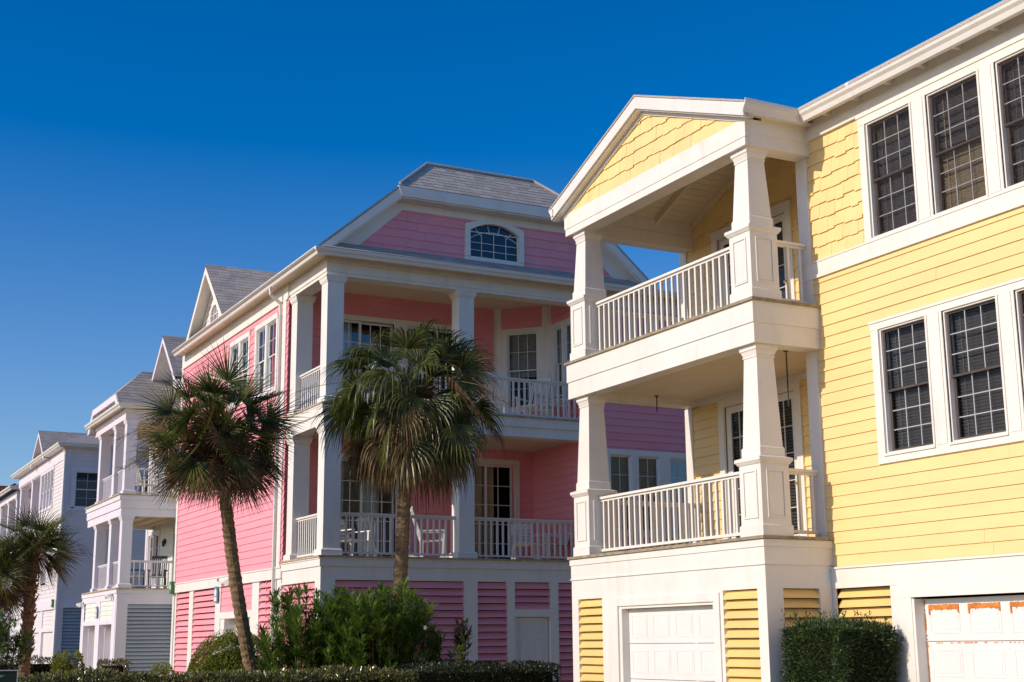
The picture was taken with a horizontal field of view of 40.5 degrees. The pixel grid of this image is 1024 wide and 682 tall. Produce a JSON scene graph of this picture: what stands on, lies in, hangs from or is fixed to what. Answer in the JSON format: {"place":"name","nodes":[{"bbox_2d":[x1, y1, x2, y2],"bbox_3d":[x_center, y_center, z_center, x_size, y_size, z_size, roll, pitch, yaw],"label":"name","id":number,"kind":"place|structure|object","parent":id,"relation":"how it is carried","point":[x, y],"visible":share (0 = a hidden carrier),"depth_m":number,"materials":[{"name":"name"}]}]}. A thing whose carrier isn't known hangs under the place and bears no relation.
{"place":"outdoors","nodes":[
{"label":"outdoors","id":0,"kind":"place"},
{"bbox_2d":[0,483,29,512],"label":"orange roof house","id":1,"kind":"structure","parent":0,"point":[2,488],"depth_m":98.35,"materials":[{"name":"beige paint"}]},
{"bbox_2d":[0,484,31,662],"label":"porch house","id":2,"kind":"structure","parent":0,"point":[9,494],"depth_m":76.89,"materials":[{"name":"white paint"}]},
{"bbox_2d":[9,430,149,667],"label":"lavender house","id":3,"kind":"structure","parent":0,"point":[58,472],"depth_m":61.70,"materials":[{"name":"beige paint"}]},
{"bbox_2d":[41,476,43,509],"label":"window","id":4,"kind":"structure","parent":3,"relation":"in","point":[42,476],"depth_m":66.05,"materials":[{"name":"white paint"}]},
{"bbox_2d":[44,473,47,508],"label":"window","id":5,"kind":"structure","parent":3,"relation":"in","point":[47,473],"depth_m":65.33,"materials":[{"name":"white paint"}]},
{"bbox_2d":[47,471,50,505],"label":"window","id":6,"kind":"structure","parent":3,"relation":"in","point":[50,471],"depth_m":64.61,"materials":[{"name":"white glass"}]},
{"bbox_2d":[50,469,53,504],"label":"window","id":7,"kind":"structure","parent":3,"relation":"in","point":[53,469],"depth_m":63.91,"materials":[{"name":"white glass"}]},
{"bbox_2d":[74,471,97,506],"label":"window","id":8,"kind":"structure","parent":3,"relation":"in","point":[86,481],"depth_m":61.67,"materials":[{"name":"glass"}]},
{"bbox_2d":[139,474,147,493],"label":"window","id":9,"kind":"structure","parent":3,"relation":"in","point":[146,475],"depth_m":62.85,"materials":[{"name":"glass"}]},
{"bbox_2d":[76,335,185,681],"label":"white house","id":10,"kind":"structure","parent":0,"point":[137,632],"depth_m":49.05,"materials":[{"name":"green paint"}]},
{"bbox_2d":[130,569,145,587],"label":"rocking chair","id":11,"kind":"object","parent":10,"relation":"on","point":[138,577],"visible":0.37,"depth_m":48.63,"materials":[{"name":"white paint"}]},
{"bbox_2d":[135,465,157,494],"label":"rocking chair","id":12,"kind":"object","parent":10,"relation":"on","point":[140,480],"visible":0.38,"depth_m":49.36,"materials":[{"name":"white paint"}]},
{"bbox_2d":[147,535,152,584],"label":"window","id":13,"kind":"structure","parent":10,"relation":"in","point":[150,537],"depth_m":54.13,"materials":[{"name":"white glass"}]},
{"bbox_2d":[151,455,163,492],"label":"window","id":14,"kind":"structure","parent":10,"relation":"in","point":[153,473],"depth_m":54.53,"materials":[{"name":"white paint"}]},
{"bbox_2d":[147,556,167,587],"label":"rocking chair","id":15,"kind":"object","parent":10,"relation":"on","point":[159,575],"visible":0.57,"depth_m":49.25,"materials":[{"name":"white paint"}]},
{"bbox_2d":[153,534,174,584],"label":"door","id":16,"kind":"structure","parent":10,"relation":"in","point":[156,535],"depth_m":53.33,"materials":[{"name":"white paint"}]},
{"bbox_2d":[155,466,175,494],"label":"rocking chair","id":17,"kind":"object","parent":10,"relation":"on","point":[161,484],"visible":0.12,"depth_m":49.51,"materials":[{"name":"white paint"}]},
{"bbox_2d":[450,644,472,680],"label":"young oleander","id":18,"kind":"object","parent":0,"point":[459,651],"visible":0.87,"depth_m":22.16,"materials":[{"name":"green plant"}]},
{"bbox_2d":[0,0,1001,485],"label":"sky","id":19,"kind":"structure","parent":0,"point":[145,145],"materials":[{"name":"blue"}]},
{"label":"ground","id":20,"kind":"structure","parent":0,"visible":0},
{"bbox_2d":[0,609,36,674],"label":"oleander shrub","id":21,"kind":"object","parent":20,"relation":"on","point":[5,633],"visible":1,"depth_m":27.03,"materials":[{"name":"green plant"}]},
{"bbox_2d":[0,532,59,624],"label":"palm tree","id":22,"kind":"object","parent":20,"relation":"on","point":[12,596],"visible":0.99,"depth_m":38.89,"materials":[{"name":"green plant"}]},
{"bbox_2d":[0,655,68,674],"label":"clipped hedge","id":23,"kind":"object","parent":20,"relation":"on","point":[40,667],"visible":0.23,"depth_m":40.96,"materials":[{"name":"green plant"}]},
{"bbox_2d":[0,500,94,675],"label":"palm tree","id":24,"kind":"object","parent":20,"relation":"on","point":[39,541],"visible":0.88,"depth_m":39.66,"materials":[{"name":"green plant"}]},
{"bbox_2d":[50,648,84,671],"bbox_3d":[-9.508,7.385,29.681,0.812,1.606,0.815,6,-14,-27],"label":"round shrub","id":25,"kind":"object","parent":20,"relation":"on","point":[60,659],"visible":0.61,"depth_m":29.66,"materials":[{"name":"green plant"}]},
{"bbox_2d":[109,337,311,676],"bbox_3d":[-5.090,3.379,23.599,3.539,6.707,3.245,6,-14,-27],"label":"palm tree","id":26,"kind":"object","parent":20,"relation":"on","point":[215,437],"visible":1,"depth_m":23.47,"materials":[{"name":"green plant"}]},
{"bbox_2d":[16,663,418,681],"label":"clipped hedge","id":27,"kind":"object","parent":20,"relation":"on","point":[314,674],"visible":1,"depth_m":20.28,"materials":[{"name":"green plant"}]},
{"bbox_2d":[184,627,276,681],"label":"dome shrub","id":28,"kind":"object","parent":20,"relation":"on","point":[229,657],"visible":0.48,"depth_m":25.44,"materials":[{"name":"green plant"}]},
{"bbox_2d":[248,582,357,680],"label":"oleander shrub","id":29,"kind":"object","parent":20,"relation":"on","point":[294,648],"visible":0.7,"depth_m":22.61,"materials":[{"name":"green plant"}]},
{"bbox_2d":[305,575,447,679],"bbox_3d":[-2.228,5.272,22.976,2.635,2.708,2.320,6,-14,-27],"label":"oleander shrub","id":30,"kind":"object","parent":20,"relation":"on","point":[370,615],"visible":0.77,"depth_m":22.53,"materials":[{"name":"green plant"}]},
{"bbox_2d":[287,315,513,647],"bbox_3d":[-1.786,3.161,23.987,4.032,7.240,3.732,6,-14,-27],"label":"palm tree","id":31,"kind":"object","parent":20,"relation":"on","point":[415,431],"visible":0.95,"depth_m":23.92,"materials":[{"name":"green plant"}]},
{"bbox_2d":[416,632,440,660],"bbox_3d":[-1.404,5.778,23.394,0.546,1.868,0.603,6,-14,-27],"label":"young oleander","id":32,"kind":"object","parent":20,"relation":"on","point":[424,644],"visible":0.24,"depth_m":23.44,"materials":[{"name":"green plant"}]},
{"bbox_2d":[169,162,691,681],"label":"pink house","id":33,"kind":"structure","parent":20,"relation":"on","point":[481,258],"depth_m":32.45,"materials":[{"name":"paint"}]},
{"bbox_2d":[230,343,238,403],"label":"window","id":34,"kind":"structure","parent":33,"relation":"in","point":[235,347],"depth_m":36.08,"materials":[{"name":"white plastic"}]},
{"bbox_2d":[240,337,247,386],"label":"window","id":35,"kind":"structure","parent":33,"relation":"in","point":[244,344],"depth_m":35.34,"materials":[{"name":"white plastic"}]},
{"bbox_2d":[255,326,264,393],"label":"window","id":36,"kind":"structure","parent":33,"relation":"in","point":[260,351],"depth_m":34.11,"materials":[{"name":"white glass"}]},
{"bbox_2d":[266,319,275,389],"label":"window","id":37,"kind":"structure","parent":33,"relation":"in","point":[270,326],"depth_m":33.41,"materials":[{"name":"white glass"}]},
{"bbox_2d":[340,458,362,555],"bbox_3d":[-4.111,4.007,32.566,0.880,2.390,1.020,6,-14,-27],"label":"sliding door","id":38,"kind":"structure","parent":33,"relation":"in","point":[343,480],"depth_m":32.32,"materials":[{"name":"glass"}]},
{"bbox_2d":[343,320,360,393],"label":"sliding door","id":39,"kind":"structure","parent":33,"relation":"in","point":[347,333],"depth_m":33.11,"materials":[{"name":"white plastic"}]},
{"bbox_2d":[341,519,370,555],"bbox_3d":[-3.654,4.412,31.053,0.786,0.911,0.650,-8,-14,31],"label":"patio chair","id":40,"kind":"object","parent":33,"relation":"on","point":[348,536],"visible":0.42,"depth_m":31.10,"materials":[{"name":"white paint"}]},
{"bbox_2d":[343,464,393,556],"bbox_3d":[-3.395,4.086,32.958,0.880,2.390,0.975,6,-14,-27],"label":"sliding door","id":41,"kind":"structure","parent":33,"relation":"in","point":[384,505],"depth_m":32.66,"materials":[{"name":"white glass"}]},
{"bbox_2d":[351,322,392,399],"bbox_3d":[-3.499,0.874,33.616,0.890,2.470,0.975,6,-14,-27],"label":"sliding door","id":42,"kind":"structure","parent":33,"relation":"in","point":[367,329],"depth_m":33.92,"materials":[{"name":"white glass"}]},
{"bbox_2d":[392,326,437,397],"bbox_3d":[-2.424,0.979,34.144,0.855,2.470,1.020,6,-14,-27],"label":"sliding door","id":43,"kind":"structure","parent":33,"relation":"in","point":[411,328],"depth_m":33.87,"materials":[{"name":"glass"}]},
{"bbox_2d":[408,506,448,557],"bbox_3d":[-1.858,4.348,31.306,0.972,1.190,0.650,1,-12,-8],"label":"rocking chair","id":44,"kind":"object","parent":33,"relation":"on","point":[442,534],"visible":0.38,"depth_m":31.07,"materials":[{"name":"white paint"}]},
{"bbox_2d":[420,330,451,396],"bbox_3d":[-1.730,1.055,34.525,0.855,2.470,0.975,6,-14,-27],"label":"sliding door","id":45,"kind":"structure","parent":33,"relation":"in","point":[440,331],"depth_m":35.01,"materials":[{"name":"glass"}]},
{"bbox_2d":[474,463,486,557],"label":"sliding door","id":46,"kind":"structure","parent":33,"relation":"in","point":[479,504],"depth_m":33.87,"materials":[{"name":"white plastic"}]},
{"bbox_2d":[477,372,506,412],"bbox_3d":[-0.493,1.402,33.064,0.650,1.190,0.972,2,-13,-12],"label":"rocking chair","id":47,"kind":"object","parent":33,"relation":"on","point":[501,374],"visible":0.17,"depth_m":32.84,"materials":[{"name":"white paint"}]},
{"bbox_2d":[464,220,523,267],"bbox_3d":[-0.423,-2.266,32.342,1.530,1.051,0.140,6,-14,-27],"label":"arched window","id":48,"kind":"structure","parent":33,"relation":"in","point":[518,233],"depth_m":32.35,"materials":[{"name":"white paint"}]},
{"bbox_2d":[483,464,512,558],"bbox_3d":[-0.561,4.348,34.421,0.780,2.450,0.975,6,-14,-27],"label":"sliding door","id":49,"kind":"structure","parent":33,"relation":"in","point":[499,477],"depth_m":34.37,"materials":[{"name":"white glass"}]},
{"bbox_2d":[507,331,537,408],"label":"window","id":50,"kind":"structure","parent":33,"relation":"in","point":[522,347],"depth_m":34.69,"materials":[{"name":"white glass"}]},
{"bbox_2d":[510,524,539,559],"bbox_3d":[0.286,4.746,32.755,0.650,0.911,0.786,1,-12,-8],"label":"patio chair","id":51,"kind":"object","parent":33,"relation":"on","point":[523,538],"visible":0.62,"depth_m":32.96,"materials":[{"name":"white paint"}]},
{"bbox_2d":[515,617,547,670],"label":"door","id":52,"kind":"structure","parent":33,"relation":"in","point":[531,633],"depth_m":30.93,"materials":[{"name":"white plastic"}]},
{"bbox_2d":[514,378,551,414],"bbox_3d":[0.508,1.430,33.234,0.650,1.190,0.972,-8,-14,31],"label":"rocking chair","id":53,"kind":"object","parent":33,"relation":"on","point":[538,395],"visible":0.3,"depth_m":33.42,"materials":[{"name":"white paint"}]},
{"bbox_2d":[539,532,569,559],"bbox_3d":[1.056,4.735,32.736,0.786,0.911,0.650,3,-13,-17],"label":"patio chair","id":54,"kind":"object","parent":33,"relation":"on","point":[552,544],"visible":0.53,"depth_m":32.60,"materials":[{"name":"white paint"}]},
{"bbox_2d":[554,326,561,400],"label":"window","id":55,"kind":"structure","parent":33,"relation":"in","point":[557,331],"depth_m":34.08,"materials":[{"name":"white plastic"}]},
{"bbox_2d":[544,395,579,418],"bbox_3d":[1.118,1.406,33.150,0.972,1.190,0.650,-1,-12,2],"label":"rocking chair","id":56,"kind":"object","parent":33,"relation":"on","point":[561,406],"visible":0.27,"depth_m":32.87,"materials":[{"name":"white paint"}]},
{"bbox_2d":[564,322,570,397],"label":"window","id":57,"kind":"structure","parent":33,"relation":"in","point":[567,327],"depth_m":33.73,"materials":[{"name":"white wood"}]},
{"bbox_2d":[610,454,631,530],"bbox_3d":[2.358,3.654,33.020,0.590,1.800,0.912,6,-14,-27],"label":"window","id":58,"kind":"structure","parent":33,"relation":"in","point":[621,476],"depth_m":32.86,"materials":[{"name":"white glass"}]},
{"bbox_2d":[638,456,659,531],"bbox_3d":[3.053,3.725,33.377,0.600,1.800,0.912,6,-14,-27],"label":"window","id":59,"kind":"structure","parent":33,"relation":"in","point":[649,477],"depth_m":33.22,"materials":[{"name":"white glass"}]},
{"bbox_2d":[670,458,686,532],"bbox_3d":[3.864,3.809,33.794,0.610,1.800,0.912,6,-14,-27],"label":"window","id":60,"kind":"structure","parent":33,"relation":"in","point":[678,466],"depth_m":33.64,"materials":[{"name":"white glass"}]},
{"bbox_2d":[445,616,472,670],"bbox_3d":[-0.859,5.657,23.294,0.532,2.053,0.614,-5,-13,18],"label":"young oleander","id":61,"kind":"object","parent":20,"relation":"on","point":[463,635],"visible":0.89,"depth_m":23.43,"materials":[{"name":"green plant"}]},
{"bbox_2d":[394,658,561,681],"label":"clipped hedge","id":62,"kind":"object","parent":20,"relation":"on","point":[535,671],"visible":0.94,"depth_m":22.29,"materials":[{"name":"green plant"}]},
{"bbox_2d":[549,0,1023,681],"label":"yellow house","id":63,"kind":"structure","parent":20,"relation":"on","point":[855,248],"depth_m":18.78,"materials":[{"name":"paint"}]},
{"bbox_2d":[629,605,715,681],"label":"garage door","id":64,"kind":"structure","parent":63,"relation":"in","point":[694,660],"depth_m":20.06,"materials":[{"name":"white plastic"}]},
{"bbox_2d":[719,238,730,305],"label":"door","id":65,"kind":"structure","parent":63,"relation":"in","point":[723,242],"depth_m":23.77,"materials":[{"name":"white plastic"}]},
{"bbox_2d":[726,404,742,537],"bbox_3d":[4.251,2.283,22.928,0.988,2.460,0.930,6,-14,-27],"label":"door","id":66,"kind":"structure","parent":63,"relation":"in","point":[737,410],"depth_m":23.10,"materials":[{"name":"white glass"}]},
{"bbox_2d":[772,213,787,298],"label":"door","id":67,"kind":"structure","parent":63,"relation":"in","point":[778,221],"depth_m":22.49,"materials":[{"name":"white plastic"}]},
{"bbox_2d":[783,350,789,406],"bbox_3d":[3.915,0.520,19.746,0.079,0.840,0.079,6,-14,-27],"label":"hanging rod","id":68,"kind":"object","parent":63,"relation":"hanging from","point":[786,351],"visible":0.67,"depth_m":19.74,"materials":[{"name":"metal"}]},
{"bbox_2d":[777,391,800,535],"bbox_3d":[4.653,2.099,22.098,1.065,2.460,0.930,6,-14,-27],"label":"door","id":69,"kind":"structure","parent":63,"relation":"in","point":[787,414],"depth_m":21.88,"materials":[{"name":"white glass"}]},
{"bbox_2d":[866,104,916,236],"bbox_3d":[5.418,-2.197,18.559,0.912,1.620,0.850,6,-14,-27],"label":"window","id":70,"kind":"structure","parent":63,"relation":"in","point":[889,150],"depth_m":18.55,"materials":[{"name":"glass"}]},
{"bbox_2d":[879,317,932,452],"bbox_3d":[5.443,0.612,17.949,0.912,1.650,0.850,6,-14,-27],"label":"window","id":71,"kind":"structure","parent":63,"relation":"in","point":[908,421],"depth_m":17.96,"materials":[{"name":"glass"}]},
{"bbox_2d":[926,72,997,217],"bbox_3d":[5.954,-2.419,17.561,0.912,1.620,0.880,6,-14,-27],"label":"window","id":72,"kind":"structure","parent":63,"relation":"in","point":[958,177],"depth_m":17.55,"materials":[{"name":"glass"}]},
{"bbox_2d":[924,595,1023,681],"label":"garage door","id":73,"kind":"structure","parent":63,"relation":"in","point":[975,626],"depth_m":16.51,"materials":[{"name":"white plastic"}]},
{"bbox_2d":[943,296,1005,441],"bbox_3d":[5.979,0.391,16.950,0.912,1.650,0.880,6,-14,-27],"label":"window","id":74,"kind":"structure","parent":63,"relation":"in","point":[976,399],"depth_m":16.95,"materials":[{"name":"glass"}]},
{"bbox_2d":[995,49,1023,187],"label":"window","id":75,"kind":"structure","parent":63,"relation":"in","point":[1010,69],"depth_m":16.70,"materials":[{"name":"glass"}]},
{"bbox_2d":[1015,288,1023,385],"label":"window","id":76,"kind":"structure","parent":63,"relation":"in","point":[1019,293],"depth_m":16.21,"materials":[{"name":"white paint"}]},
{"bbox_2d":[778,609,903,681],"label":"yew hedge","id":77,"kind":"object","parent":20,"relation":"on","point":[842,649],"visible":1,"depth_m":17.21,"materials":[{"name":"green plant"}]},
{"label":"driveway","id":78,"kind":"structure","parent":0,"visible":0},
{"bbox_2d":[97,658,131,681],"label":"cube shrub","id":79,"kind":"object","parent":78,"relation":"on","point":[117,662],"visible":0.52,"depth_m":31.69,"materials":[{"name":"green plant"}]},
{"bbox_2d":[149,660,174,681],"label":"shrub","id":80,"kind":"object","parent":78,"relation":"on","point":[164,670],"visible":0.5,"depth_m":33.43,"materials":[{"name":"green plant"}]},
{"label":"road","id":81,"kind":"structure","parent":0,"visible":0},
{"bbox_2d":[0,670,17,681],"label":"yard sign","id":82,"kind":"object","parent":81,"relation":"on","point":[8,675],"visible":1,"depth_m":18.24,"materials":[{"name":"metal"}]}
]}

